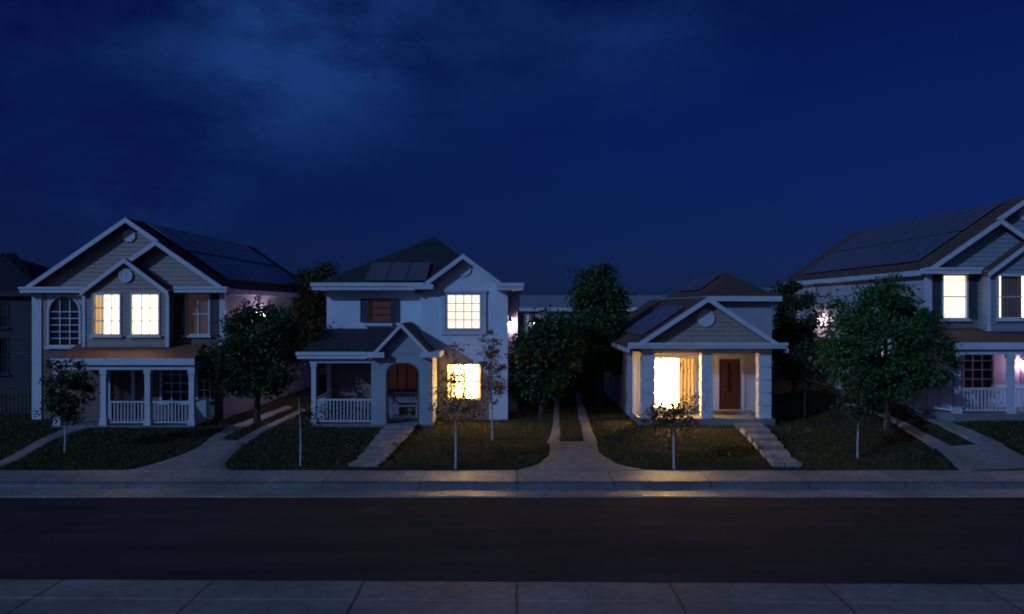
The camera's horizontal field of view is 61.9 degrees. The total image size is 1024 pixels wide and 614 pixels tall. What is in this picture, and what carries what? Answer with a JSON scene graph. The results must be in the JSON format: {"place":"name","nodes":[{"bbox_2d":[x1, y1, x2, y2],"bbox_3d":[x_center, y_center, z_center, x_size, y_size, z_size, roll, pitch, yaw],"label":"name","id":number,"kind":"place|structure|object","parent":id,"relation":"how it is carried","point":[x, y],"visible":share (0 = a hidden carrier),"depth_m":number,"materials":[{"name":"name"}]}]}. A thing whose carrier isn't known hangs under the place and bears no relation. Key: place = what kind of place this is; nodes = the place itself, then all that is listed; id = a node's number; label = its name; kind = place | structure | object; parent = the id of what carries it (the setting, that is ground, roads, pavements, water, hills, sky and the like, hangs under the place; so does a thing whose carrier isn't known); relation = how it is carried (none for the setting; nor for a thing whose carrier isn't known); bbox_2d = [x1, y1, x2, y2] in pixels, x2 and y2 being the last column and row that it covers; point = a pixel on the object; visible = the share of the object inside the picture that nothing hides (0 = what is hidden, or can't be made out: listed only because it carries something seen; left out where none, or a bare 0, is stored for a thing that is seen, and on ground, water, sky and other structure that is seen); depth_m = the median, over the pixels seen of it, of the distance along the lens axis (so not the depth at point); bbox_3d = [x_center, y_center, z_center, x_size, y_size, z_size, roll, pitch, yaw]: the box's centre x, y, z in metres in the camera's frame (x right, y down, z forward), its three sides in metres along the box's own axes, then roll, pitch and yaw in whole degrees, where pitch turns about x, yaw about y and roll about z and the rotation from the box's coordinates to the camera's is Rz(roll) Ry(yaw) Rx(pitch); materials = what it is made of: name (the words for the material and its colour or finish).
{"place":"outdoors","nodes":[
{"label":"outdoors","id":0,"kind":"place"},
{"bbox_2d":[0,427,88,466],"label":"path","id":1,"kind":"structure","parent":0,"point":[27,450],"depth_m":28.74,"materials":[{"name":"concrete"}]},
{"bbox_2d":[105,439,241,470],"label":"driveway","id":2,"kind":"structure","parent":0,"point":[212,455],"depth_m":26.50,"materials":[{"name":"concrete"}]},
{"bbox_2d":[206,405,291,440],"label":"driveway track","id":3,"kind":"structure","parent":0,"point":[225,433],"depth_m":32.21,"materials":[{"name":"concrete"}]},
{"bbox_2d":[233,409,305,443],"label":"driveway track","id":4,"kind":"structure","parent":0,"point":[250,437],"depth_m":31.24,"materials":[{"name":"concrete"}]},
{"bbox_2d":[348,424,417,467],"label":"path","id":5,"kind":"structure","parent":0,"point":[384,443],"depth_m":28.46,"materials":[{"name":"concrete"}]},
{"bbox_2d":[0,497,1023,584],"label":"road","id":6,"kind":"structure","parent":0,"point":[928,540],"depth_m":18.25,"materials":[{"name":"black asphalt"}]},
{"bbox_2d":[0,310,1023,469],"bbox_3d":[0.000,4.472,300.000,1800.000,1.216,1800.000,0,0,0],"label":"ground","id":7,"kind":"structure","parent":0,"point":[817,398],"depth_m":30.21,"materials":[{"name":"green plant"}]},
{"bbox_2d":[0,388,31,412],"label":"fence","id":8,"kind":"object","parent":7,"relation":"on","point":[16,394],"visible":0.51,"depth_m":36.20,"materials":[{"name":"grey wood"}]},
{"bbox_2d":[0,253,50,392],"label":"house","id":9,"kind":"structure","parent":7,"relation":"on","point":[16,271],"depth_m":43.99,"materials":[{"name":"paint"}]},
{"bbox_2d":[0,336,9,375],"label":"window","id":10,"kind":"structure","parent":9,"relation":"in","point":[4,340],"depth_m":44.08,"materials":[{"name":"paint"}]},
{"bbox_2d":[0,301,9,328],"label":"window","id":11,"kind":"structure","parent":9,"relation":"in","point":[4,305],"depth_m":44.08,"materials":[{"name":"paint"}]},
{"bbox_2d":[26,357,100,452],"bbox_3d":[-14.426,3.217,27.662,2.019,3.319,1.812,0,0,18],"label":"sapling","id":12,"kind":"object","parent":7,"relation":"on","point":[57,406],"visible":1,"depth_m":27.46,"materials":[{"name":"green plant"}]},
{"bbox_2d":[18,217,313,427],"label":"house","id":13,"kind":"structure","parent":7,"relation":"on","point":[127,310],"depth_m":34.00,"materials":[{"name":"grey"}]},
{"bbox_2d":[44,294,80,348],"bbox_3d":[-18.020,0.585,34.350,1.480,2.190,0.260,0,0,0],"label":"window","id":14,"kind":"structure","parent":13,"relation":"in","point":[63,310],"depth_m":34.43,"materials":[{"name":"white paint"}]},
{"bbox_2d":[108,370,134,417],"bbox_3d":[-15.570,3.295,34.010,1.120,2.270,0.220,0,0,0],"label":"door","id":15,"kind":"structure","parent":13,"relation":"in","point":[121,383],"depth_m":34.03,"materials":[{"name":"black paint"}]},
{"bbox_2d":[157,370,188,404],"bbox_3d":[-13.405,3.067,34.000,1.350,1.626,0.260,0,0,0],"label":"window","id":16,"kind":"structure","parent":13,"relation":"in","point":[174,384],"depth_m":34.08,"materials":[{"name":"glass"}]},
{"bbox_2d":[182,293,210,336],"bbox_3d":[-12.520,0.308,34.000,1.120,1.804,0.260,0,0,0],"label":"window","id":17,"kind":"structure","parent":13,"relation":"in","point":[197,305],"depth_m":34.08,"materials":[{"name":"glass"}]},
{"bbox_2d":[196,369,211,402],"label":"window","id":18,"kind":"structure","parent":13,"relation":"in","point":[200,393],"depth_m":34.08,"materials":[{"name":"glass"}]},
{"bbox_2d":[196,297,311,422],"bbox_3d":[-9.863,2.120,33.073,4.511,5.071,3.950,0,0,-32],"label":"tree","id":19,"kind":"object","parent":7,"relation":"on","point":[267,337],"visible":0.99,"depth_m":32.72,"materials":[{"name":"green plant"}]},
{"bbox_2d":[293,397,331,464],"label":"sapling","id":20,"kind":"object","parent":7,"relation":"on","point":[306,423],"visible":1,"depth_m":25.92,"materials":[{"name":"green plant"}]},
{"bbox_2d":[287,256,342,390],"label":"tree","id":21,"kind":"object","parent":7,"relation":"on","point":[310,299],"visible":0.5,"depth_m":45.41,"materials":[{"name":"green plant"}]},
{"bbox_2d":[296,237,523,426],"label":"house","id":22,"kind":"structure","parent":7,"relation":"on","point":[397,321],"depth_m":34.00,"materials":[{"name":"grey"}]},
{"bbox_2d":[366,298,392,322],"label":"window","id":23,"kind":"structure","parent":22,"relation":"in","point":[379,310],"depth_m":35.09,"materials":[{"name":"brown glass"}]},
{"bbox_2d":[388,363,417,391],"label":"window","id":24,"kind":"structure","parent":22,"relation":"in","point":[402,377],"depth_m":35.09,"materials":[{"name":"brown paint"}]},
{"bbox_2d":[390,392,417,416],"bbox_3d":[-4.315,3.915,34.300,1.078,0.970,0.540,0,0,0],"label":"bench","id":25,"kind":"object","parent":22,"relation":"on","point":[392,406],"visible":0.91,"depth_m":34.53,"materials":[{"name":"white paint"}]},
{"bbox_2d":[446,293,481,329],"bbox_3d":[-1.925,0.177,34.040,1.430,1.486,0.180,0,0,0],"label":"window","id":26,"kind":"structure","parent":22,"relation":"in","point":[463,310],"depth_m":34.08,"materials":[{"name":"white glass"}]},
{"bbox_2d":[444,363,483,401],"bbox_3d":[-1.910,2.988,34.000,1.560,1.544,0.260,0,0,0],"label":"window","id":27,"kind":"structure","parent":22,"relation":"in","point":[475,375],"depth_m":34.07,"materials":[{"name":"glass"}]},
{"bbox_2d":[422,339,492,469],"bbox_3d":[-1.684,2.973,25.407,2.256,4.061,1.804,0,0,0],"label":"sapling","id":28,"kind":"object","parent":7,"relation":"on","point":[453,396],"visible":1,"depth_m":25.35,"materials":[{"name":"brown plant"}]},
{"bbox_2d":[475,329,511,440],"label":"sapling","id":29,"kind":"object","parent":7,"relation":"on","point":[490,355],"visible":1,"depth_m":29.42,"materials":[{"name":"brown plant"}]},
{"bbox_2d":[0,579,1023,603],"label":"kerb","id":30,"kind":"structure","parent":7,"relation":"on","point":[524,591],"depth_m":14.56,"materials":[{"name":"concrete"}]},
{"bbox_2d":[0,488,1023,497],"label":"gutter","id":31,"kind":"object","parent":7,"relation":"on","point":[505,492],"visible":0.89,"depth_m":22.90,"materials":[{"name":"concrete"}]},
{"bbox_2d":[0,481,1023,487],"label":"kerb","id":32,"kind":"structure","parent":7,"relation":"on","point":[511,484],"depth_m":23.62,"materials":[{"name":"concrete"}]},
{"bbox_2d":[506,304,597,417],"bbox_3d":[1.480,2.251,34.458,3.900,4.818,3.270,0,0,0],"label":"tree","id":33,"kind":"object","parent":7,"relation":"on","point":[540,349],"visible":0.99,"depth_m":34.08,"materials":[{"name":"green plant"}]},
{"bbox_2d":[519,295,668,331],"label":"house","id":34,"kind":"structure","parent":7,"relation":"on","point":[528,303],"depth_m":59.49,"materials":[{"name":"stone"}]},
{"bbox_2d":[552,262,638,406],"bbox_3d":[3.608,1.268,38.547,4.648,6.778,4.006,0,0,0],"label":"tree","id":35,"kind":"object","parent":7,"relation":"on","point":[599,295],"visible":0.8,"depth_m":37.97,"materials":[{"name":"green plant"}]},
{"bbox_2d":[638,357,709,469],"bbox_3d":[4.727,3.245,25.402,1.955,3.517,1.848,0,0,39],"label":"sapling","id":36,"kind":"object","parent":7,"relation":"on","point":[667,415],"visible":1,"depth_m":25.32,"materials":[{"name":"green plant"}]},
{"bbox_2d":[604,273,788,425],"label":"house","id":37,"kind":"structure","parent":7,"relation":"on","point":[713,332],"depth_m":33.94,"materials":[{"name":"white"}]},
{"bbox_2d":[654,356,697,411],"bbox_3d":[6.275,3.061,34.000,2.350,2.238,0.260,0,0,0],"label":"window","id":38,"kind":"structure","parent":37,"relation":"in","point":[688,380],"depth_m":34.08,"materials":[{"name":"glass"}]},
{"bbox_2d":[715,354,744,409],"bbox_3d":[8.675,2.990,34.010,1.150,2.220,0.220,0,0,0],"label":"door","id":39,"kind":"structure","parent":37,"relation":"in","point":[729,368],"depth_m":34.03,"materials":[{"name":"brown paint"}]},
{"bbox_2d":[761,288,780,362],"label":"house","id":40,"kind":"structure","parent":7,"relation":"on","point":[773,311],"depth_m":57.99,"materials":[{"name":"stone"}]},
{"bbox_2d":[769,278,833,394],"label":"tree","id":41,"kind":"object","parent":7,"relation":"on","point":[791,330],"visible":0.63,"depth_m":41.01,"materials":[{"name":"green plant"}]},
{"bbox_2d":[789,337,825,415],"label":"sapling","id":42,"kind":"object","parent":7,"relation":"on","point":[800,359],"visible":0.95,"depth_m":34.92,"materials":[{"name":"green plant"}]},
{"bbox_2d":[830,366,889,457],"bbox_3d":[11.051,3.377,26.980,1.762,3.067,1.605,0,0,0],"label":"sapling","id":43,"kind":"object","parent":7,"relation":"on","point":[863,395],"visible":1,"depth_m":26.90,"materials":[{"name":"green plant"}]},
{"bbox_2d":[808,270,970,431],"bbox_3d":[13.301,1.617,30.316,5.665,5.845,3.794,0,0,0],"label":"tree","id":44,"kind":"object","parent":7,"relation":"on","point":[866,329],"visible":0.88,"depth_m":29.73,"materials":[{"name":"green plant"}]},
{"bbox_2d":[780,197,1023,421],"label":"house","id":45,"kind":"structure","parent":7,"relation":"on","point":[964,268],"depth_m":32.20,"materials":[{"name":"grey"}]},
{"bbox_2d":[940,274,970,320],"bbox_3d":[16.700,-0.362,32.200,1.120,1.804,0.260,0,0,0],"label":"window","id":46,"kind":"structure","parent":45,"relation":"in","point":[954,287],"depth_m":32.28,"materials":[{"name":"glass"}]},
{"bbox_2d":[961,355,997,391],"bbox_3d":[17.585,2.397,32.200,1.350,1.626,0.260,0,0,0],"label":"window","id":47,"kind":"structure","parent":45,"relation":"in","point":[981,373],"depth_m":32.28,"materials":[{"name":"glass"}]},
{"bbox_2d":[1021,355,1023,406],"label":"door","id":48,"kind":"structure","parent":45,"relation":"in","point":[1022,368],"depth_m":32.14,"materials":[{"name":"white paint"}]},
{"bbox_2d":[0,598,1023,613],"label":"sidewalk","id":49,"kind":"structure","parent":0,"point":[90,606],"depth_m":13.77,"materials":[{"name":"concrete"}]},
{"bbox_2d":[0,470,1023,480],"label":"sidewalk","id":50,"kind":"structure","parent":0,"point":[518,475],"depth_m":24.57,"materials":[{"name":"concrete"}]},
{"bbox_2d":[0,0,1023,309],"label":"sky","id":51,"kind":"structure","parent":0,"point":[669,144],"materials":[{"name":"blue"}]},
{"bbox_2d":[547,397,560,443],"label":"driveway track","id":52,"kind":"structure","parent":0,"point":[555,435],"depth_m":31.92,"materials":[{"name":"concrete"}]},
{"bbox_2d":[519,441,645,470],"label":"driveway","id":53,"kind":"structure","parent":0,"point":[575,456],"depth_m":26.45,"materials":[{"name":"concrete"}]},
{"bbox_2d":[576,393,598,443],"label":"driveway track","id":54,"kind":"structure","parent":0,"point":[587,431],"depth_m":33.02,"materials":[{"name":"concrete"}]},
{"bbox_2d":[733,422,801,467],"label":"path","id":55,"kind":"structure","parent":0,"point":[767,444],"depth_m":28.23,"materials":[{"name":"concrete"}]},
{"bbox_2d":[841,403,949,448],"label":"driveway track","id":56,"kind":"structure","parent":0,"point":[928,439],"depth_m":29.30,"materials":[{"name":"concrete"}]},
{"bbox_2d":[906,412,1004,446],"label":"driveway track","id":57,"kind":"structure","parent":0,"point":[970,435],"depth_m":28.83,"materials":[{"name":"concrete"}]},
{"bbox_2d":[936,444,1023,470],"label":"driveway","id":58,"kind":"structure","parent":0,"point":[972,457],"depth_m":26.60,"materials":[{"name":"concrete"}]}
]}

